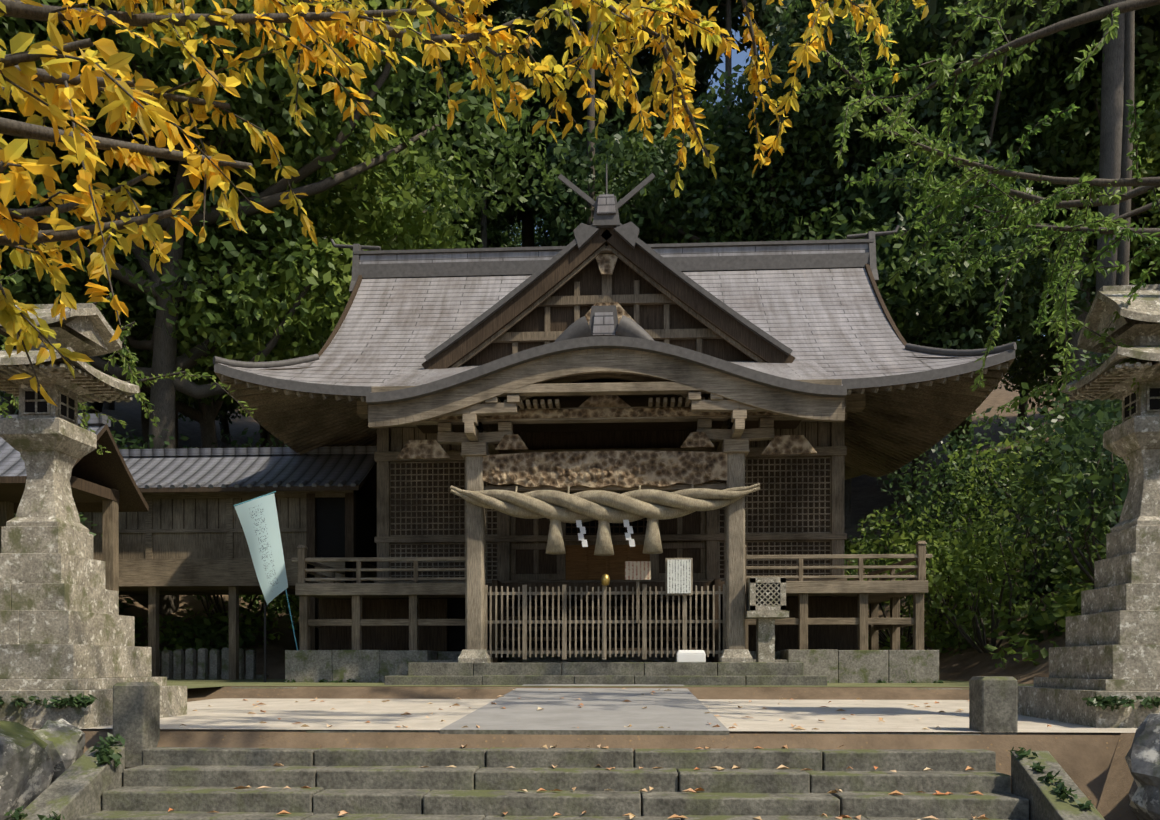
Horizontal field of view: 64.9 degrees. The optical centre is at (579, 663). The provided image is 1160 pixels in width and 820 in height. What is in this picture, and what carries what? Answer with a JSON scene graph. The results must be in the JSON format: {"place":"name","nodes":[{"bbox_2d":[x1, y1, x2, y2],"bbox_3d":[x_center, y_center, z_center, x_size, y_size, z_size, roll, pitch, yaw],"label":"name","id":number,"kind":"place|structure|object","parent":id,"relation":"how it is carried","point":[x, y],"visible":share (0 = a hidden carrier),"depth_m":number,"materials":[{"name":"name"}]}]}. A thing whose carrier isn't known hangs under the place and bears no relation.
{"place":"outdoors","nodes":[
{"label":"outdoors","id":0,"kind":"place"},
{"bbox_2d":[0,265,255,458],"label":"green light twigs","id":1,"kind":"object","parent":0,"point":[131,371],"visible":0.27,"depth_m":10.43,"materials":[{"name":"green plant"}]},
{"bbox_2d":[0,0,929,406],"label":"ginkgo branches","id":2,"kind":"object","parent":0,"point":[320,22],"visible":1,"depth_m":5.13,"materials":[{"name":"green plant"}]},
{"bbox_2d":[0,344,1138,819],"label":"ground","id":3,"kind":"structure","parent":0,"point":[1096,768],"depth_m":13.02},
{"bbox_2d":[0,393,18,413],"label":"tree","id":4,"kind":"object","parent":3,"relation":"on","point":[8,395],"visible":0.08,"depth_m":21.61,"materials":[{"name":"green plant"}]},
{"bbox_2d":[0,718,84,819],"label":"rocks","id":5,"kind":"object","parent":3,"relation":"on","point":[35,764],"visible":0.88,"depth_m":7.16,"materials":[{"name":"grey stone"}]},
{"bbox_2d":[0,338,88,414],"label":"oak tree","id":6,"kind":"object","parent":3,"relation":"on","point":[11,409],"depth_m":39.24,"materials":[{"name":"green plant"}]},
{"bbox_2d":[0,0,112,204],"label":"oak tree","id":7,"kind":"object","parent":3,"relation":"on","point":[10,30],"visible":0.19,"depth_m":19.48,"materials":[{"name":"green plant"}]},
{"bbox_2d":[14,512,101,536],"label":"camellia shrub","id":8,"kind":"object","parent":3,"relation":"on","point":[83,520],"depth_m":18.56,"materials":[{"name":"green plant"}]},
{"bbox_2d":[86,401,103,412],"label":"oak tree","id":9,"kind":"object","parent":3,"relation":"on","point":[97,406],"depth_m":49.80,"materials":[{"name":"green plant"}]},
{"bbox_2d":[1,412,196,448],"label":"camellia shrub","id":10,"kind":"object","parent":3,"relation":"on","point":[135,441],"visible":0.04,"depth_m":22.55,"materials":[{"name":"green plant"}]},
{"bbox_2d":[102,401,114,409],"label":"oak tree","id":11,"kind":"object","parent":3,"relation":"on","point":[108,405],"depth_m":61.35,"materials":[{"name":"green plant"}]},
{"bbox_2d":[113,682,159,766],"bbox_3d":[-3.835,0.518,7.883,0.278,0.721,0.278,0,0,3],"label":"step post","id":12,"kind":"object","parent":3,"relation":"on","point":[136,715],"visible":0.83,"depth_m":7.75,"materials":[{"name":"stone"}]},
{"bbox_2d":[175,391,177,448],"bbox_3d":[-14.285,-19.948,32.684,6.667,31.283,7.344,0,0,-43],"label":"tall cedar tree","id":13,"kind":"object","parent":3,"relation":"on","point":[176,428],"depth_m":32.96,"materials":[{"name":"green plant"}]},
{"bbox_2d":[140,369,213,445],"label":"oak tree","id":14,"kind":"object","parent":3,"relation":"on","point":[145,426],"depth_m":43.54,"materials":[{"name":"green plant"}]},
{"bbox_2d":[159,648,268,678],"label":"stone fence posts","id":15,"kind":"object","parent":3,"relation":"on","point":[171,664],"visible":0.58,"depth_m":19.86,"materials":[{"name":"grey stone"}]},
{"bbox_2d":[178,381,268,446],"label":"oak tree","id":16,"kind":"object","parent":3,"relation":"on","point":[264,433],"depth_m":51.42,"materials":[{"name":"green plant"}]},
{"bbox_2d":[219,406,230,443],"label":"oak tree","id":17,"kind":"object","parent":3,"relation":"on","point":[224,425],"depth_m":57.49,"materials":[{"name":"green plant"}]},
{"bbox_2d":[78,446,376,679],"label":"side building","id":18,"kind":"structure","parent":3,"relation":"on","point":[185,535],"depth_m":19.30,"materials":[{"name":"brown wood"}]},
{"bbox_2d":[0,21,483,447],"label":"oak tree","id":19,"kind":"object","parent":3,"relation":"on","point":[205,415],"visible":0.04,"depth_m":28.11,"materials":[{"name":"green plant"}]},
{"bbox_2d":[193,595,297,630],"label":"light shrub","id":20,"kind":"object","parent":3,"relation":"on","point":[219,608],"visible":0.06,"depth_m":22.75,"materials":[{"name":"green plant"}]},
{"bbox_2d":[212,428,287,447],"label":"camellia shrub","id":21,"kind":"object","parent":3,"relation":"on","point":[250,440],"depth_m":25.99,"materials":[{"name":"green plant"}]},
{"bbox_2d":[256,595,305,619],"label":"light shrub","id":22,"kind":"object","parent":3,"relation":"on","point":[292,601],"visible":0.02,"depth_m":24.76,"materials":[{"name":"green plant"}]},
{"bbox_2d":[0,0,568,613],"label":"oak tree","id":23,"kind":"object","parent":3,"relation":"on","point":[266,302],"visible":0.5,"depth_m":22.75,"materials":[{"name":"green plant"}]},
{"bbox_2d":[134,7,545,446],"bbox_3d":[-12.887,-16.485,38.549,22.564,22.373,18.973,0,0,3],"label":"oak tree","id":24,"kind":"object","parent":3,"relation":"on","point":[475,222],"visible":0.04,"depth_m":36.45,"materials":[{"name":"green plant"}]},
{"bbox_2d":[212,99,504,416],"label":"oak tree","id":25,"kind":"object","parent":3,"relation":"on","point":[244,414],"depth_m":46.31,"materials":[{"name":"green plant"}]},
{"bbox_2d":[373,2,464,120],"bbox_3d":[-8.331,-21.223,36.147,7.546,34.399,8.136,0,0,-19],"label":"tall cedar tree","id":26,"kind":"object","parent":3,"relation":"on","point":[462,10],"depth_m":35.56,"materials":[{"name":"green plant"}]},
{"bbox_2d":[354,8,545,213],"bbox_3d":[-6.015,-20.022,38.484,9.636,31.098,7.747,0,0,-25],"label":"oak tree","id":27,"kind":"object","parent":3,"relation":"on","point":[475,151],"visible":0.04,"depth_m":37.14,"materials":[{"name":"green plant"}]},
{"bbox_2d":[463,217,514,247],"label":"oak tree","id":28,"kind":"object","parent":3,"relation":"on","point":[501,229],"depth_m":48.74,"materials":[{"name":"green plant"}]},
{"bbox_2d":[461,0,544,247],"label":"tall cedar tree","id":29,"kind":"object","parent":3,"relation":"on","point":[496,7],"visible":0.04,"depth_m":38.43,"materials":[{"name":"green plant"}]},
{"bbox_2d":[489,226,553,246],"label":"oak tree","id":30,"kind":"object","parent":3,"relation":"on","point":[515,240],"depth_m":54.00,"materials":[{"name":"green plant"}]},
{"bbox_2d":[500,216,543,246],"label":"oak tree","id":31,"kind":"object","parent":3,"relation":"on","point":[514,232],"depth_m":58.24,"materials":[{"name":"green plant"}]},
{"bbox_2d":[472,7,577,246],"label":"cedar tree","id":32,"kind":"object","parent":3,"relation":"on","point":[526,217],"visible":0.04,"depth_m":47.12,"materials":[{"name":"green plant"}]},
{"bbox_2d":[13,729,1104,819],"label":"stone steps","id":33,"kind":"structure","parent":3,"relation":"on","point":[191,783],"depth_m":7.15,"materials":[{"name":"grey stone"}]},
{"bbox_2d":[168,688,1050,819],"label":"fallen leaves","id":34,"kind":"object","parent":33,"relation":"on","point":[631,815],"visible":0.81,"depth_m":7.41,"materials":[{"name":"orange plant"}]},
{"bbox_2d":[506,0,614,224],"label":"tall cedar tree","id":35,"kind":"object","parent":3,"relation":"on","point":[550,32],"visible":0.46,"depth_m":32.72,"materials":[{"name":"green plant"}]},
{"bbox_2d":[0,678,1159,819],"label":"moss and weeds","id":36,"kind":"object","parent":3,"relation":"on","point":[104,753],"visible":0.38,"depth_m":7.60,"materials":[{"name":"green plant"}]},
{"bbox_2d":[525,0,705,246],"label":"cedar tree","id":37,"kind":"object","parent":3,"relation":"on","point":[643,80],"visible":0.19,"depth_m":35.62,"materials":[{"name":"green plant"}]},
{"bbox_2d":[119,518,1118,668],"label":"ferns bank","id":38,"kind":"structure","parent":3,"relation":"on","point":[199,626],"depth_m":21.18,"materials":[{"name":"green plant"}]},
{"bbox_2d":[534,72,735,246],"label":"oak tree","id":39,"kind":"object","parent":3,"relation":"on","point":[539,232],"depth_m":51.51,"materials":[{"name":"green plant"}]},
{"bbox_2d":[626,46,723,140],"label":"cedar tree","id":40,"kind":"object","parent":3,"relation":"on","point":[702,86],"depth_m":43.75,"materials":[{"name":"green plant"}]},
{"bbox_2d":[615,0,799,168],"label":"tall cedar tree","id":41,"kind":"object","parent":3,"relation":"on","point":[730,12],"visible":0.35,"depth_m":33.96,"materials":[{"name":"green plant"}]},
{"bbox_2d":[765,39,827,91],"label":"cedar tree","id":42,"kind":"object","parent":3,"relation":"on","point":[776,66],"depth_m":60.58,"materials":[{"name":"green plant"}]},
{"bbox_2d":[526,0,1099,434],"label":"oak tree","id":43,"kind":"object","parent":3,"relation":"on","point":[795,191],"visible":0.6,"depth_m":29.26,"materials":[{"name":"green plant"}]},
{"bbox_2d":[774,0,912,527],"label":"tall cedar tree","id":44,"kind":"object","parent":3,"relation":"on","point":[847,500],"visible":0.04,"depth_m":39.56,"materials":[{"name":"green plant"}]},
{"bbox_2d":[844,503,1007,646],"bbox_3d":[9.146,-2.463,25.693,5.438,4.451,4.956,0,0,3],"label":"light shrub","id":45,"kind":"object","parent":3,"relation":"on","point":[877,549],"visible":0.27,"depth_m":25.77,"materials":[{"name":"green plant"}]},
{"bbox_2d":[920,6,971,479],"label":"cedar tree","id":46,"kind":"object","parent":3,"relation":"on","point":[962,424],"depth_m":45.43,"materials":[{"name":"green plant"}]},
{"bbox_2d":[872,515,1047,649],"bbox_3d":[9.238,-1.772,22.167,3.848,3.454,3.999,0,0,28],"label":"light shrub","id":47,"kind":"object","parent":3,"relation":"on","point":[963,546],"visible":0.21,"depth_m":21.60,"materials":[{"name":"green plant"}]},
{"bbox_2d":[778,0,1159,529],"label":"oak tree","id":48,"kind":"object","parent":3,"relation":"on","point":[1019,120],"visible":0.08,"depth_m":32.00,"materials":[{"name":"green plant"}]},
{"bbox_2d":[784,0,1159,460],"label":"green tree boughs","id":49,"kind":"object","parent":3,"relation":"on","point":[1066,231],"visible":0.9,"depth_m":8.77,"materials":[{"name":"green plant"}]},
{"bbox_2d":[884,496,1085,652],"bbox_3d":[8.501,-1.753,20.082,3.495,3.280,4.711,0,0,3],"label":"light shrub","id":50,"kind":"object","parent":3,"relation":"on","point":[990,559],"visible":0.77,"depth_m":19.28,"materials":[{"name":"green plant"}]},
{"bbox_2d":[864,406,1121,579],"bbox_3d":[11.778,-4.680,26.299,6.704,5.655,7.309,0,0,3],"label":"camellia shrub","id":51,"kind":"object","parent":3,"relation":"on","point":[951,481],"visible":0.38,"depth_m":25.14,"materials":[{"name":"green plant"}]},
{"bbox_2d":[904,426,1124,610],"bbox_3d":[10.974,-3.461,22.587,5.536,4.511,4.481,0,0,19],"label":"light shrub","id":52,"kind":"object","parent":3,"relation":"on","point":[973,474],"visible":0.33,"depth_m":22.68,"materials":[{"name":"green plant"}]},
{"bbox_2d":[994,311,1055,437],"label":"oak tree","id":53,"kind":"object","parent":3,"relation":"on","point":[1022,410],"depth_m":56.50,"materials":[{"name":"green plant"}]},
{"bbox_2d":[964,3,1092,517],"bbox_3d":[18.165,-21.744,32.288,7.690,34.135,8.788,0,0,-36],"label":"cedar tree","id":54,"kind":"object","parent":3,"relation":"on","point":[1073,341],"depth_m":32.28,"materials":[{"name":"green plant"}]},
{"bbox_2d":[912,0,1159,537],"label":"cedar tree","id":55,"kind":"object","parent":3,"relation":"on","point":[1112,88],"visible":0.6,"depth_m":27.07,"materials":[{"name":"green plant"}]},
{"bbox_2d":[989,344,1128,546],"bbox_3d":[12.262,-4.511,19.349,6.105,5.264,5.515,0,0,3],"label":"camellia shrub","id":56,"kind":"object","parent":3,"relation":"on","point":[1049,429],"visible":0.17,"depth_m":19.88,"materials":[{"name":"green plant"}]},
{"bbox_2d":[995,399,1129,583],"bbox_3d":[10.218,-3.104,16.486,4.914,4.362,4.793,0,0,3],"label":"camellia shrub","id":57,"kind":"object","parent":3,"relation":"on","point":[1095,476],"visible":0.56,"depth_m":16.50,"materials":[{"name":"green plant"}]},
{"bbox_2d":[1004,351,1120,480],"bbox_3d":[14.382,-5.565,21.865,6.269,5.264,7.155,0,0,3],"label":"camellia shrub","id":58,"kind":"object","parent":3,"relation":"on","point":[1093,356],"visible":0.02,"depth_m":23.59,"materials":[{"name":"green plant"}]},
{"bbox_2d":[969,0,1159,416],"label":"oak tree","id":59,"kind":"object","parent":3,"relation":"on","point":[1148,167],"visible":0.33,"depth_m":30.27,"materials":[{"name":"green plant"}]},
{"bbox_2d":[1104,487,1127,537],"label":"camellia shrub","id":60,"kind":"object","parent":3,"relation":"on","point":[1110,515],"visible":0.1,"depth_m":14.15,"materials":[{"name":"green plant"}]},
{"bbox_2d":[1101,0,1134,534],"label":"tall cedar tree","id":61,"kind":"object","parent":3,"relation":"on","point":[1123,252],"visible":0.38,"depth_m":25.89,"materials":[{"name":"brown plant"}]},
{"bbox_2d":[1125,713,1159,819],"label":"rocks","id":62,"kind":"object","parent":3,"relation":"on","point":[1142,757],"visible":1,"depth_m":6.56,"materials":[{"name":"grey stone"}]},
{"bbox_2d":[30,679,1136,732],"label":"courtyard ground","id":63,"kind":"structure","parent":0,"point":[379,714],"depth_m":10.09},
{"bbox_2d":[0,413,148,590],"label":"tiled pavilion","id":64,"kind":"structure","parent":63,"relation":"on","point":[105,484],"depth_m":15.40,"materials":[{"name":"brown wood"}]},
{"bbox_2d":[0,303,186,727],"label":"stone lantern","id":65,"kind":"object","parent":63,"relation":"on","point":[66,629],"visible":0.96,"depth_m":8.83,"materials":[{"name":"grey stone"}]},
{"bbox_2d":[233,491,297,681],"bbox_3d":[-5.685,-1.374,16.506,1.116,3.514,0.075,0,0,-11],"label":"banner pole","id":66,"kind":"object","parent":63,"relation":"on","point":[265,614],"visible":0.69,"depth_m":16.50,"materials":[{"name":"teal metal"}]},
{"bbox_2d":[235,493,287,604],"bbox_3d":[-5.745,-2.078,16.419,0.932,2.028,0.124,0,0,-8],"label":"banner cloth","id":67,"kind":"object","parent":66,"relation":"attached to","point":[258,519],"visible":1,"depth_m":16.41,"materials":[{"name":"teal fabric"}]},
{"bbox_2d":[231,687,968,688],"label":"kerb","id":68,"kind":"structure","parent":63,"relation":"on","point":[514,688],"depth_m":13.40,"materials":[{"name":"stone"}]},
{"bbox_2d":[285,649,938,685],"bbox_3d":[0.625,0.160,19.340,11.600,0.826,10.203,0,0,3],"label":"stone foundation","id":69,"kind":"object","parent":63,"relation":"on","point":[729,667],"visible":0.58,"depth_m":15.85,"materials":[{"name":"grey stone"}]},
{"bbox_2d":[292,373,931,662],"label":"shrine hall","id":70,"kind":"structure","parent":69,"relation":"on","point":[444,556],"depth_m":17.23,"materials":[{"name":"brown wood"}]},
{"bbox_2d":[484,558,725,658],"bbox_3d":[0.398,-0.903,14.949,4.020,1.657,0.206,0,0,3],"label":"porch fence","id":71,"kind":"object","parent":70,"relation":"attached to","point":[678,576],"visible":0.98,"depth_m":14.96,"materials":[{"name":"brown wood"}]},
{"bbox_2d":[450,483,759,555],"bbox_3d":[0.390,-2.339,14.777,5.026,1.155,0.530,0,0,3],"label":"shimenawa rope","id":72,"kind":"object","parent":70,"relation":"attached to","point":[604,508],"visible":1,"depth_m":14.64,"materials":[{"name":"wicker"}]},
{"bbox_2d":[483,451,726,488],"bbox_3d":[0.398,-3.175,14.945,3.990,0.604,0.225,0,0,3],"label":"carved beam panel","id":73,"kind":"object","parent":70,"relation":"attached to","point":[602,469],"visible":0.98,"depth_m":14.86,"materials":[{"name":"brown wood"}]},
{"bbox_2d":[213,164,1016,479],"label":"shrine roof","id":74,"kind":"structure","parent":70,"relation":"on","point":[763,326],"depth_m":16.90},
{"bbox_2d":[676,650,705,661],"bbox_3d":[1.801,-0.125,14.834,0.460,0.200,0.300,0,0,3],"label":"white box","id":75,"kind":"object","parent":69,"relation":"on","point":[690,655],"visible":0.98,"depth_m":14.69,"materials":[{"name":"plastic"}]},
{"bbox_2d":[745,577,788,661],"bbox_3d":[3.014,-0.705,14.821,0.660,1.360,0.600,0,0,3],"label":"lantern","id":76,"kind":"object","parent":69,"relation":"on","point":[765,602],"visible":0.94,"depth_m":14.55,"materials":[{"name":"grey stone"}]},
{"bbox_2d":[969,676,1017,734],"bbox_3d":[3.541,0.475,7.815,0.300,0.735,0.300,0,0,3],"label":"step post","id":77,"kind":"object","parent":63,"relation":"on","point":[993,705],"visible":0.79,"depth_m":7.67,"materials":[{"name":"stone"}]},
{"bbox_2d":[1018,284,1159,727],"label":"stone lantern","id":78,"kind":"object","parent":63,"relation":"on","point":[1112,648],"visible":0.96,"depth_m":8.80,"materials":[{"name":"grey stone"}]},
{"bbox_2d":[440,684,728,734],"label":"paved path","id":79,"kind":"structure","parent":0,"point":[608,711],"depth_m":9.35,"materials":[{"name":"stone"}]},
{"bbox_2d":[511,14,1044,335],"label":"sky","id":80,"kind":"structure","parent":0,"point":[739,58],"materials":[{"name":"blue"}]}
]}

